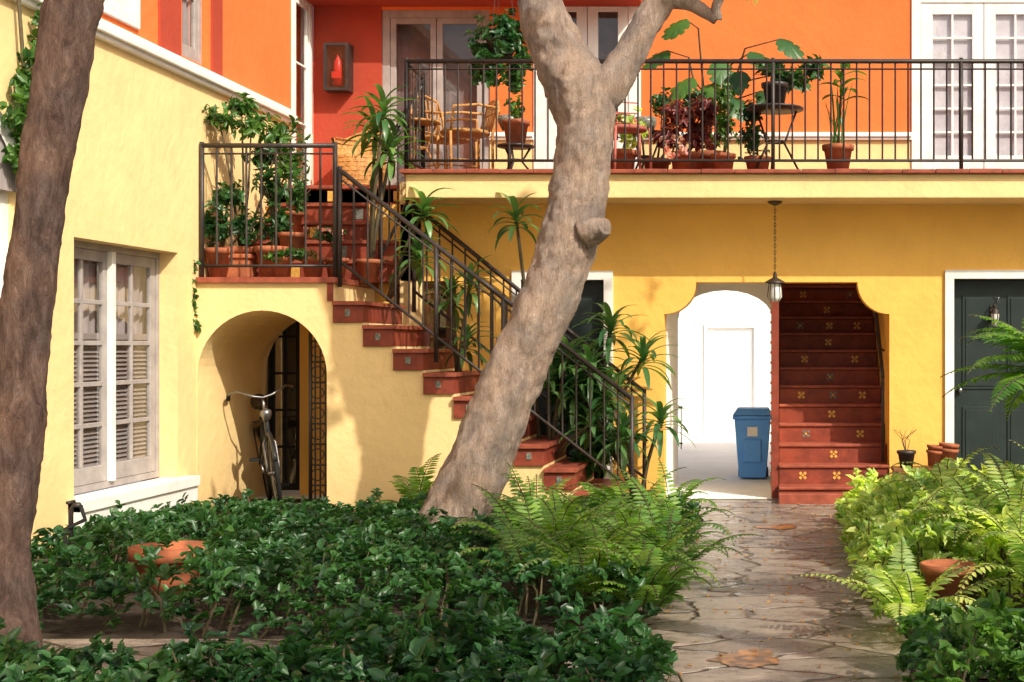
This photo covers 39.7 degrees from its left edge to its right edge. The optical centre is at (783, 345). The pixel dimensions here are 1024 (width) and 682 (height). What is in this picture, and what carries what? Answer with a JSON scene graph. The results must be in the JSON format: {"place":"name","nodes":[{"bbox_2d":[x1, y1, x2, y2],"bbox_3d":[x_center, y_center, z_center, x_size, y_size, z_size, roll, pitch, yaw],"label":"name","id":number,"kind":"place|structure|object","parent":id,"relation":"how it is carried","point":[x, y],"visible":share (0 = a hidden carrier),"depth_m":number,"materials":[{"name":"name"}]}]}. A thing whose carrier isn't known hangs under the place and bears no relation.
{"place":"outdoors","nodes":[
{"label":"outdoors","id":0,"kind":"place"},
{"bbox_2d":[74,435,778,498],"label":"alley paving","id":1,"kind":"structure","parent":0,"point":[711,456],"depth_m":15.46,"materials":[{"name":"concrete"}]},
{"bbox_2d":[266,208,326,494],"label":"arch recess walls","id":2,"kind":"structure","parent":1,"relation":"on","point":[294,336],"depth_m":13.30,"materials":[{"name":"yellow paint"}]},
{"bbox_2d":[678,406,682,448],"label":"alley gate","id":3,"kind":"structure","parent":1,"relation":"on","point":[681,442],"depth_m":18.99,"materials":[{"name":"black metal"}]},
{"bbox_2d":[369,205,1023,499],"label":"back wall","id":4,"kind":"structure","parent":1,"relation":"on","point":[892,262],"depth_m":12.90,"materials":[{"name":"yellow paint"}]},
{"bbox_2d":[280,174,1023,204],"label":"balcony slab","id":5,"kind":"structure","parent":4,"relation":"on","point":[805,189],"depth_m":12.33,"materials":[{"name":"yellow paint"}]},
{"bbox_2d":[331,129,385,184],"bbox_3d":[-4.380,-1.933,14.160,0.585,0.695,0.563,0,0,0],"label":"wicker armchair","id":6,"kind":"object","parent":5,"relation":"on","point":[354,167],"visible":0.38,"depth_m":13.93,"materials":[{"name":"wicker"}]},
{"bbox_2d":[396,118,440,177],"bbox_3d":[-3.418,-1.848,12.841,0.403,0.515,0.418,0,0,0],"label":"round side table","id":7,"kind":"object","parent":5,"relation":"on","point":[425,122],"visible":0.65,"depth_m":12.86,"materials":[{"name":"wicker"}]},
{"bbox_2d":[411,95,477,168],"bbox_3d":[-3.324,-2.033,13.415,0.531,0.894,0.531,0,0,27],"label":"rattan chair","id":8,"kind":"object","parent":5,"relation":"on","point":[454,140],"visible":0.42,"depth_m":13.47,"materials":[{"name":"wicker"}]},
{"bbox_2d":[436,100,499,168],"bbox_3d":[-2.995,-1.973,13.013,0.531,0.774,0.531,0,0,-33],"label":"rattan chair","id":9,"kind":"object","parent":5,"relation":"on","point":[464,133],"visible":0.8,"depth_m":12.98,"materials":[{"name":"wicker"}]},
{"bbox_2d":[498,114,520,168],"bbox_3d":[-2.660,-1.906,13.300,0.220,0.640,0.220,0,0,0],"label":"rattan chair","id":10,"kind":"object","parent":5,"relation":"on","point":[502,117],"visible":0.3,"depth_m":13.23,"materials":[{"name":"wicker"}]},
{"bbox_2d":[497,143,533,168],"bbox_3d":[-2.519,-1.737,12.892,0.343,0.297,0.356,0,0,0],"label":"plant stand","id":11,"kind":"object","parent":5,"relation":"on","point":[517,146],"visible":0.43,"depth_m":12.84,"materials":[{"name":"black metal"}]},
{"bbox_2d":[501,95,529,142],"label":"potted plant","id":12,"kind":"object","parent":11,"relation":"on","point":[515,128],"visible":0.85,"depth_m":12.82,"materials":[{"name":"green plant"}]},
{"bbox_2d":[306,0,911,184],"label":"back wall","id":13,"kind":"structure","parent":5,"relation":"on","point":[852,29],"depth_m":14.60,"materials":[{"name":"orange paint"}]},
{"bbox_2d":[323,43,352,92],"bbox_3d":[-4.710,-2.940,14.508,0.260,0.500,0.177,0,0,0],"label":"fire extinguisher cabinet","id":14,"kind":"object","parent":13,"relation":"attached to","point":[337,67],"visible":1,"depth_m":14.47,"materials":[{"name":"black metal"}]},
{"bbox_2d":[382,0,1023,184],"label":"doors","id":15,"kind":"structure","parent":13,"relation":"attached to","point":[968,29],"depth_m":14.63,"materials":[{"name":"grey paint"}]},
{"bbox_3d":[-0.750,-4.394,9.208,11.500,0.489,12.416,0,0,0],"label":"roof eave","id":16,"kind":"object","parent":13,"relation":"on","visible":0},
{"bbox_2d":[464,0,532,94],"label":"hanging plant","id":17,"kind":"object","parent":16,"relation":"hanging from","point":[503,39],"visible":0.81,"depth_m":13.39,"materials":[{"name":"green plant"}]},
{"bbox_2d":[611,106,648,168],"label":"potted shrub","id":18,"kind":"object","parent":5,"relation":"on","point":[631,152],"visible":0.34,"depth_m":13.01,"materials":[{"name":"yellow plant"}]},
{"bbox_2d":[613,102,651,168],"bbox_3d":[-1.464,-1.949,12.787,0.368,0.726,0.508,0,0,-20],"label":"folding bistro chair","id":19,"kind":"object","parent":5,"relation":"on","point":[631,128],"visible":0.55,"depth_m":12.65,"materials":[{"name":"red paint"}]},
{"bbox_2d":[633,129,660,168],"bbox_3d":[-1.349,-1.838,13.391,0.403,0.496,0.418,0,0,0],"label":"plant stand","id":20,"kind":"object","parent":5,"relation":"on","point":[643,156],"visible":0.33,"depth_m":13.34,"materials":[{"name":"black metal"}]},
{"bbox_2d":[644,87,706,169],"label":"potted shrub","id":21,"kind":"object","parent":5,"relation":"on","point":[658,98],"visible":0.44,"depth_m":13.47,"materials":[{"name":"green plant"}]},
{"bbox_2d":[652,95,720,168],"bbox_3d":[-0.931,-1.984,13.096,0.695,0.796,0.506,0,0,0],"label":"potted coleus","id":22,"kind":"object","parent":5,"relation":"on","point":[695,127],"visible":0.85,"depth_m":13.01,"materials":[{"name":"plant"}]},
{"bbox_2d":[659,134,687,158],"bbox_3d":[-1.025,-1.851,12.753,0.278,0.238,0.210,0,0,0],"label":"flower cluster","id":23,"kind":"object","parent":22,"relation":"attached to","point":[671,155],"visible":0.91,"depth_m":12.74,"materials":[{"name":"pink plant"}]},
{"bbox_2d":[399,169,1023,175],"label":"balcony tile edge","id":24,"kind":"object","parent":5,"relation":"on","point":[723,171],"visible":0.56,"depth_m":12.27,"materials":[{"name":"red tile"}]},
{"bbox_2d":[404,57,1023,168],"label":"balcony railing","id":25,"kind":"object","parent":5,"relation":"on","point":[961,61],"visible":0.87,"depth_m":12.35,"materials":[{"name":"black metal"}]},
{"bbox_2d":[710,82,739,168],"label":"potted shrub","id":26,"kind":"object","parent":5,"relation":"on","point":[721,116],"visible":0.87,"depth_m":12.77,"materials":[{"name":"green plant"}]},
{"bbox_2d":[642,19,810,168],"bbox_3d":[-0.574,-2.434,13.754,1.706,1.695,0.724,0,0,0],"label":"monstera plant","id":27,"kind":"object","parent":5,"relation":"on","point":[788,48],"visible":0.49,"depth_m":13.67,"materials":[{"name":"green plant"}]},
{"bbox_2d":[735,96,770,168],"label":"potted shrub","id":28,"kind":"object","parent":5,"relation":"on","point":[747,116],"visible":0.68,"depth_m":13.16,"materials":[{"name":"green plant"}]},
{"bbox_2d":[765,201,784,301],"bbox_3d":[-0.080,-0.868,12.600,0.185,0.925,0.185,0,0,-22],"label":"hanging lantern","id":29,"kind":"object","parent":5,"relation":"hanging from","point":[774,283],"visible":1,"depth_m":12.55,"materials":[{"name":"metal"}]},
{"bbox_2d":[747,103,803,168],"bbox_3d":[-0.080,-1.918,12.940,0.541,0.656,0.561,0,0,0],"label":"plant stand","id":30,"kind":"object","parent":5,"relation":"on","point":[785,108],"visible":0.65,"depth_m":12.98,"materials":[{"name":"black metal"}]},
{"bbox_2d":[753,53,829,102],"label":"potted succulent","id":31,"kind":"object","parent":30,"relation":"on","point":[785,81],"visible":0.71,"depth_m":12.91,"materials":[{"name":"green plant"}]},
{"bbox_2d":[815,64,868,168],"bbox_3d":[0.546,-2.107,12.625,0.471,1.042,0.498,0,0,-36],"label":"potted papyrus","id":32,"kind":"object","parent":5,"relation":"on","point":[837,149],"visible":0.81,"depth_m":12.57,"materials":[{"name":"plant"}]},
{"bbox_2d":[390,270,1023,485],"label":"doors and windows","id":33,"kind":"structure","parent":4,"relation":"attached to","point":[972,423],"depth_m":13.00,"materials":[{"name":"grey wood"}]},
{"bbox_2d":[990,302,999,325],"bbox_3d":[1.987,-0.299,12.928,0.100,0.228,0.143,0,0,0],"label":"wall lantern","id":34,"kind":"object","parent":33,"relation":"attached to","point":[994,313],"depth_m":12.88,"materials":[{"name":"black metal"}]},
{"bbox_2d":[678,290,770,435],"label":"alley wall","id":35,"kind":"structure","parent":1,"relation":"on","point":[724,355],"depth_m":22.00,"materials":[{"name":"white paint"}]},
{"bbox_2d":[732,407,770,477],"bbox_3d":[-0.335,1.059,14.906,0.430,0.778,0.507,0,0,0],"label":"recycling bin","id":36,"kind":"object","parent":1,"relation":"on","point":[752,429],"visible":0.96,"depth_m":14.71,"materials":[{"name":"blue plastic"}]},
{"bbox_2d":[35,499,1023,681],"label":"ground","id":37,"kind":"structure","parent":0,"point":[58,627],"depth_m":7.32,"materials":[{"name":"soil"}]},
{"bbox_2d":[0,0,104,648],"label":"leaning tree","id":38,"kind":"object","parent":37,"relation":"on","point":[62,65],"visible":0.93,"depth_m":5.92,"materials":[{"name":"brown plant"}]},
{"bbox_2d":[34,500,86,570],"bbox_3d":[-4.576,1.209,8.597,0.429,0.482,0.121,0,0,0],"label":"garden standpipe","id":39,"kind":"object","parent":37,"relation":"on","point":[71,524],"visible":0.59,"depth_m":8.59,"materials":[{"name":"black metal"}]},
{"bbox_2d":[0,617,283,681],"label":"hedge","id":40,"kind":"object","parent":37,"relation":"on","point":[178,661],"visible":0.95,"depth_m":5.48,"materials":[{"name":"green plant"}]},
{"bbox_2d":[0,0,312,558],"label":"wall","id":41,"kind":"structure","parent":37,"relation":"on","point":[145,129],"depth_m":10.78,"materials":[{"name":"yellow paint"}]},
{"bbox_2d":[0,111,16,296],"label":"arched window","id":42,"kind":"structure","parent":41,"relation":"attached to","point":[7,179],"depth_m":8.87,"materials":[{"name":"white paint"}]},
{"bbox_2d":[0,0,41,178],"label":"climbing vine","id":43,"kind":"object","parent":41,"relation":"attached to","point":[20,80],"visible":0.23,"depth_m":8.79,"materials":[{"name":"green plant"}]},
{"bbox_2d":[68,240,199,527],"bbox_3d":[-5.125,0.265,10.560,0.450,2.070,1.920,0,0,0],"label":"casement window","id":44,"kind":"structure","parent":41,"relation":"attached to","point":[116,365],"depth_m":10.56,"materials":[{"name":"grey paint"}]},
{"bbox_2d":[11,0,296,124],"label":"wall moulding","id":45,"kind":"object","parent":41,"relation":"on","point":[107,32],"depth_m":11.18,"materials":[{"name":"white paint"}]},
{"bbox_2d":[191,260,201,332],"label":"trailing vine","id":46,"kind":"object","parent":41,"relation":"attached to","point":[194,303],"visible":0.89,"depth_m":11.65,"materials":[{"name":"green plant"}]},
{"bbox_2d":[101,0,312,133],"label":"wall","id":47,"kind":"structure","parent":41,"relation":"on","point":[246,43],"depth_m":12.72,"materials":[{"name":"orange paint"}]},
{"bbox_2d":[103,0,311,184],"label":"windows","id":48,"kind":"structure","parent":47,"relation":"attached to","point":[126,12],"depth_m":13.95,"materials":[{"name":"white paint"}]},
{"bbox_2d":[128,540,207,595],"bbox_3d":[-3.620,1.315,8.100,0.460,0.270,0.460,0,0,0],"label":"terracotta bowl","id":49,"kind":"object","parent":37,"relation":"on","point":[170,554],"visible":0.38,"depth_m":7.96,"materials":[{"name":"ceramic"}]},
{"bbox_2d":[226,384,293,503],"bbox_3d":[-4.735,0.899,12.452,0.581,1.112,1.664,0,0,-11],"label":"bicycle","id":50,"kind":"object","parent":37,"relation":"on","point":[270,465],"visible":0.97,"depth_m":12.18,"materials":[{"name":"metal"}]},
{"bbox_2d":[31,488,703,638],"bbox_3d":[-2.837,1.226,9.157,4.484,0.518,4.856,0,0,0],"label":"hedge","id":51,"kind":"object","parent":37,"relation":"on","point":[367,540],"visible":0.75,"depth_m":7.34,"materials":[{"name":"green plant"}]},
{"bbox_2d":[196,182,623,510],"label":"exterior staircase","id":52,"kind":"structure","parent":37,"relation":"on","point":[398,398],"depth_m":11.70,"materials":[{"name":"yellow paint"}]},
{"bbox_2d":[204,179,263,276],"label":"potted shrub","id":53,"kind":"object","parent":52,"relation":"on","point":[224,223],"visible":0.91,"depth_m":11.82,"materials":[{"name":"green plant"}]},
{"bbox_2d":[227,254,256,276],"bbox_3d":[-4.785,-0.691,11.930,0.370,0.208,0.220,0,0,0],"label":"terracotta planter","id":54,"kind":"object","parent":52,"relation":"on","point":[242,271],"visible":0.52,"depth_m":11.84,"materials":[{"name":"ceramic"}]},
{"bbox_2d":[204,92,310,254],"bbox_3d":[-4.658,-1.411,12.047,0.943,1.652,0.522,0,0,-24],"label":"potted shrub","id":55,"kind":"object","parent":54,"relation":"in","point":[251,127],"visible":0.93,"depth_m":12.02,"materials":[{"name":"green plant"}]},
{"bbox_2d":[241,148,293,276],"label":"potted shrub","id":56,"kind":"object","parent":52,"relation":"on","point":[282,219],"visible":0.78,"depth_m":11.96,"materials":[{"name":"green plant"}]},
{"bbox_2d":[199,142,337,276],"bbox_3d":[-4.410,-1.165,11.740,1.175,1.160,0.044,0,0,0],"label":"landing railing","id":57,"kind":"object","parent":52,"relation":"on","point":[231,146],"visible":1,"depth_m":11.73,"materials":[{"name":"black metal"}]},
{"bbox_2d":[269,142,303,231],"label":"potted shrub","id":58,"kind":"object","parent":52,"relation":"on","point":[296,220],"visible":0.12,"depth_m":12.69,"materials":[{"name":"green plant"}]},
{"bbox_2d":[272,232,307,276],"bbox_3d":[-4.318,-0.788,11.957,0.257,0.401,0.351,0,0,22],"label":"terracotta pot","id":59,"kind":"object","parent":52,"relation":"on","point":[297,239],"visible":0.64,"depth_m":11.89,"materials":[{"name":"ceramic"}]},
{"bbox_2d":[263,246,325,276],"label":"potted flowers","id":60,"kind":"object","parent":52,"relation":"on","point":[298,254],"visible":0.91,"depth_m":11.85,"materials":[{"name":"green plant"}]},
{"bbox_2d":[309,331,326,502],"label":"iron gate","id":61,"kind":"structure","parent":52,"relation":"attached to","point":[314,417],"depth_m":11.99,"materials":[{"name":"black metal"}]},
{"bbox_2d":[307,226,348,277],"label":"potted flowers","id":62,"kind":"object","parent":52,"relation":"on","point":[328,237],"visible":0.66,"depth_m":11.98,"materials":[{"name":"green plant"}]},
{"bbox_2d":[303,226,343,240],"bbox_3d":[-4.017,-0.983,11.992,0.367,0.138,0.236,0,0,0],"label":"flower cluster","id":63,"kind":"object","parent":62,"relation":"attached to","point":[329,229],"visible":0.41,"depth_m":11.94,"materials":[{"name":"pink plant"}]},
{"bbox_2d":[340,84,426,282],"bbox_3d":[-3.632,-1.454,12.369,0.682,1.767,0.915,0,0,-42],"label":"dracaena plant","id":64,"kind":"object","parent":52,"relation":"on","point":[378,123],"visible":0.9,"depth_m":12.26,"materials":[{"name":"green plant"}]},
{"bbox_2d":[378,59,424,270],"bbox_3d":[-3.415,-1.633,12.671,0.316,1.895,0.637,0,0,24],"label":"flight railing","id":65,"kind":"object","parent":52,"relation":"on","point":[412,104],"visible":0.67,"depth_m":12.61,"materials":[{"name":"black metal"}]},
{"bbox_2d":[378,187,461,301],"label":"dracaena plant","id":66,"kind":"object","parent":52,"relation":"on","point":[424,206],"visible":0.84,"depth_m":12.19,"materials":[{"name":"green plant"}]},
{"bbox_2d":[420,255,500,371],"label":"dracaena plant","id":67,"kind":"object","parent":52,"relation":"on","point":[458,363],"visible":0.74,"depth_m":12.22,"materials":[{"name":"green plant"}]},
{"bbox_2d":[337,166,633,495],"bbox_3d":[-2.550,-0.043,11.740,2.535,2.985,0.044,0,0,0],"label":"stair railing","id":68,"kind":"object","parent":52,"relation":"on","point":[505,302],"visible":0.81,"depth_m":11.73,"materials":[{"name":"black metal"}]},
{"bbox_2d":[487,192,541,438],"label":"dracaena plant","id":69,"kind":"object","parent":52,"relation":"on","point":[516,212],"visible":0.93,"depth_m":12.21,"materials":[{"name":"green plant"}]},
{"bbox_2d":[412,202,645,497],"bbox_3d":[-2.375,0.043,12.800,2.185,2.775,0.044,0,0,0],"label":"stair railing","id":70,"kind":"object","parent":52,"relation":"on","point":[491,268],"visible":0.34,"depth_m":12.79,"materials":[{"name":"black metal"}]},
{"bbox_2d":[542,335,616,458],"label":"dracaena plant","id":71,"kind":"object","parent":52,"relation":"on","point":[584,440],"visible":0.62,"depth_m":12.16,"materials":[{"name":"green plant"}]},
{"bbox_2d":[543,345,647,479],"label":"philodendron shrub","id":72,"kind":"object","parent":52,"relation":"on","point":[596,449],"visible":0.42,"depth_m":12.33,"materials":[{"name":"green plant"}]},
{"bbox_2d":[560,302,683,471],"bbox_3d":[-1.476,0.382,12.401,1.192,1.550,0.786,0,0,-26],"label":"dracaena plant","id":73,"kind":"object","parent":52,"relation":"on","point":[610,322],"visible":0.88,"depth_m":12.36,"materials":[{"name":"green plant"}]},
{"bbox_2d":[252,588,683,681],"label":"hedge","id":74,"kind":"object","parent":37,"relation":"on","point":[522,652],"visible":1,"depth_m":5.31,"materials":[{"name":"green plant"}]},
{"bbox_2d":[372,453,726,512],"bbox_3d":[-1.878,1.120,10.974,2.820,0.564,1.229,0,0,0],"label":"fern","id":75,"kind":"object","parent":37,"relation":"on","point":[415,483],"visible":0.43,"depth_m":11.08,"materials":[{"name":"green plant"}]},
{"bbox_2d":[403,0,757,548],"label":"courtyard tree","id":76,"kind":"object","parent":37,"relation":"on","point":[586,91],"visible":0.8,"depth_m":9.63,"materials":[{"name":"brown plant"}]},
{"bbox_2d":[429,458,763,614],"bbox_3d":[-1.140,1.079,8.323,1.903,0.625,3.735,0,0,-20],"label":"fern","id":77,"kind":"object","parent":37,"relation":"on","point":[621,531],"visible":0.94,"depth_m":8.06,"materials":[{"name":"green plant"}]},
{"bbox_2d":[545,360,695,500],"bbox_3d":[-1.471,0.793,12.313,1.234,1.331,1.100,0,0,33],"label":"dracaena plant","id":78,"kind":"object","parent":37,"relation":"on","point":[661,414],"visible":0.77,"depth_m":12.15,"materials":[{"name":"green plant"}]},
{"bbox_2d":[790,440,1023,630],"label":"fern","id":79,"kind":"object","parent":37,"relation":"on","point":[898,596],"visible":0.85,"depth_m":7.18,"materials":[{"name":"green plant"}]},
{"bbox_2d":[833,457,1023,620],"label":"hedge","id":80,"kind":"object","parent":37,"relation":"on","point":[876,523],"visible":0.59,"depth_m":7.91,"materials":[{"name":"green plant"}]},
{"bbox_2d":[920,559,974,608],"bbox_3d":[0.860,1.264,7.200,0.292,0.251,0.292,0,0,0],"label":"terracotta pot","id":81,"kind":"object","parent":37,"relation":"on","point":[932,570],"visible":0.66,"depth_m":7.11,"materials":[{"name":"ceramic"}]},
{"bbox_2d":[893,589,1023,681],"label":"hedge","id":82,"kind":"object","parent":37,"relation":"on","point":[951,644],"visible":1,"depth_m":5.27,"materials":[{"name":"green plant"}]},
{"bbox_2d":[940,315,1023,420],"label":"tree fern","id":83,"kind":"object","parent":37,"relation":"on","point":[1014,337],"visible":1,"depth_m":8.53,"materials":[{"name":"green plant"}]},
{"bbox_2d":[42,499,1019,681],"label":"flagstone path","id":84,"kind":"structure","parent":0,"point":[806,650],"depth_m":7.36,"materials":[{"name":"stone"}]},
{"bbox_2d":[707,524,796,667],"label":"paving stones","id":85,"kind":"object","parent":84,"relation":"on","point":[747,658],"visible":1,"depth_m":6.33,"materials":[{"name":"stone"}]},
{"bbox_2d":[665,503,899,677],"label":"fallen leaves","id":86,"kind":"object","parent":84,"relation":"on","point":[781,577],"visible":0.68,"depth_m":8.17,"materials":[{"name":"brown plant"}]},
{"bbox_2d":[779,283,888,503],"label":"interior staircase","id":87,"kind":"structure","parent":84,"relation":"on","point":[831,416],"depth_m":13.96,"materials":[{"name":"tile"}]},
{"bbox_2d":[635,116,656,129],"bbox_3d":[-1.350,-2.156,13.400,0.220,0.140,0.220,0,0,0],"label":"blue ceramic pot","id":88,"kind":"object","parent":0,"point":[646,119],"visible":0.49,"depth_m":13.31,"materials":[{"name":"ceramic"}]},
{"bbox_2d":[666,283,886,497],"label":"passage walls","id":89,"kind":"structure","parent":0,"point":[759,291],"depth_m":13.50,"materials":[{"name":"white paint"}]},
{"bbox_2d":[891,466,953,474],"bbox_3d":[1.310,1.285,12.640,0.620,0.330,0.280,0,0,0],"label":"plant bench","id":90,"kind":"object","parent":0,"point":[896,469],"visible":0.17,"depth_m":12.53,"materials":[{"name":"brown wood"}]},
{"bbox_2d":[893,429,916,467],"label":"potted twigs","id":91,"kind":"object","parent":90,"relation":"on","point":[906,455],"visible":0.85,"depth_m":12.57,"materials":[{"name":"black ceramic"}]},
{"bbox_2d":[926,444,942,466],"bbox_3d":[1.398,1.011,12.620,0.175,0.208,0.173,0,0,0],"label":"terracotta pot","id":92,"kind":"object","parent":90,"relation":"on","point":[934,454],"visible":0.98,"depth_m":12.56,"materials":[{"name":"ceramic"}]},
{"bbox_2d":[939,442,958,466],"bbox_3d":[1.520,1.002,12.620,0.196,0.228,0.194,0,0,0],"label":"terracotta pot","id":93,"kind":"object","parent":90,"relation":"on","point":[949,450],"visible":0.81,"depth_m":12.55,"materials":[{"name":"ceramic"}]}
]}

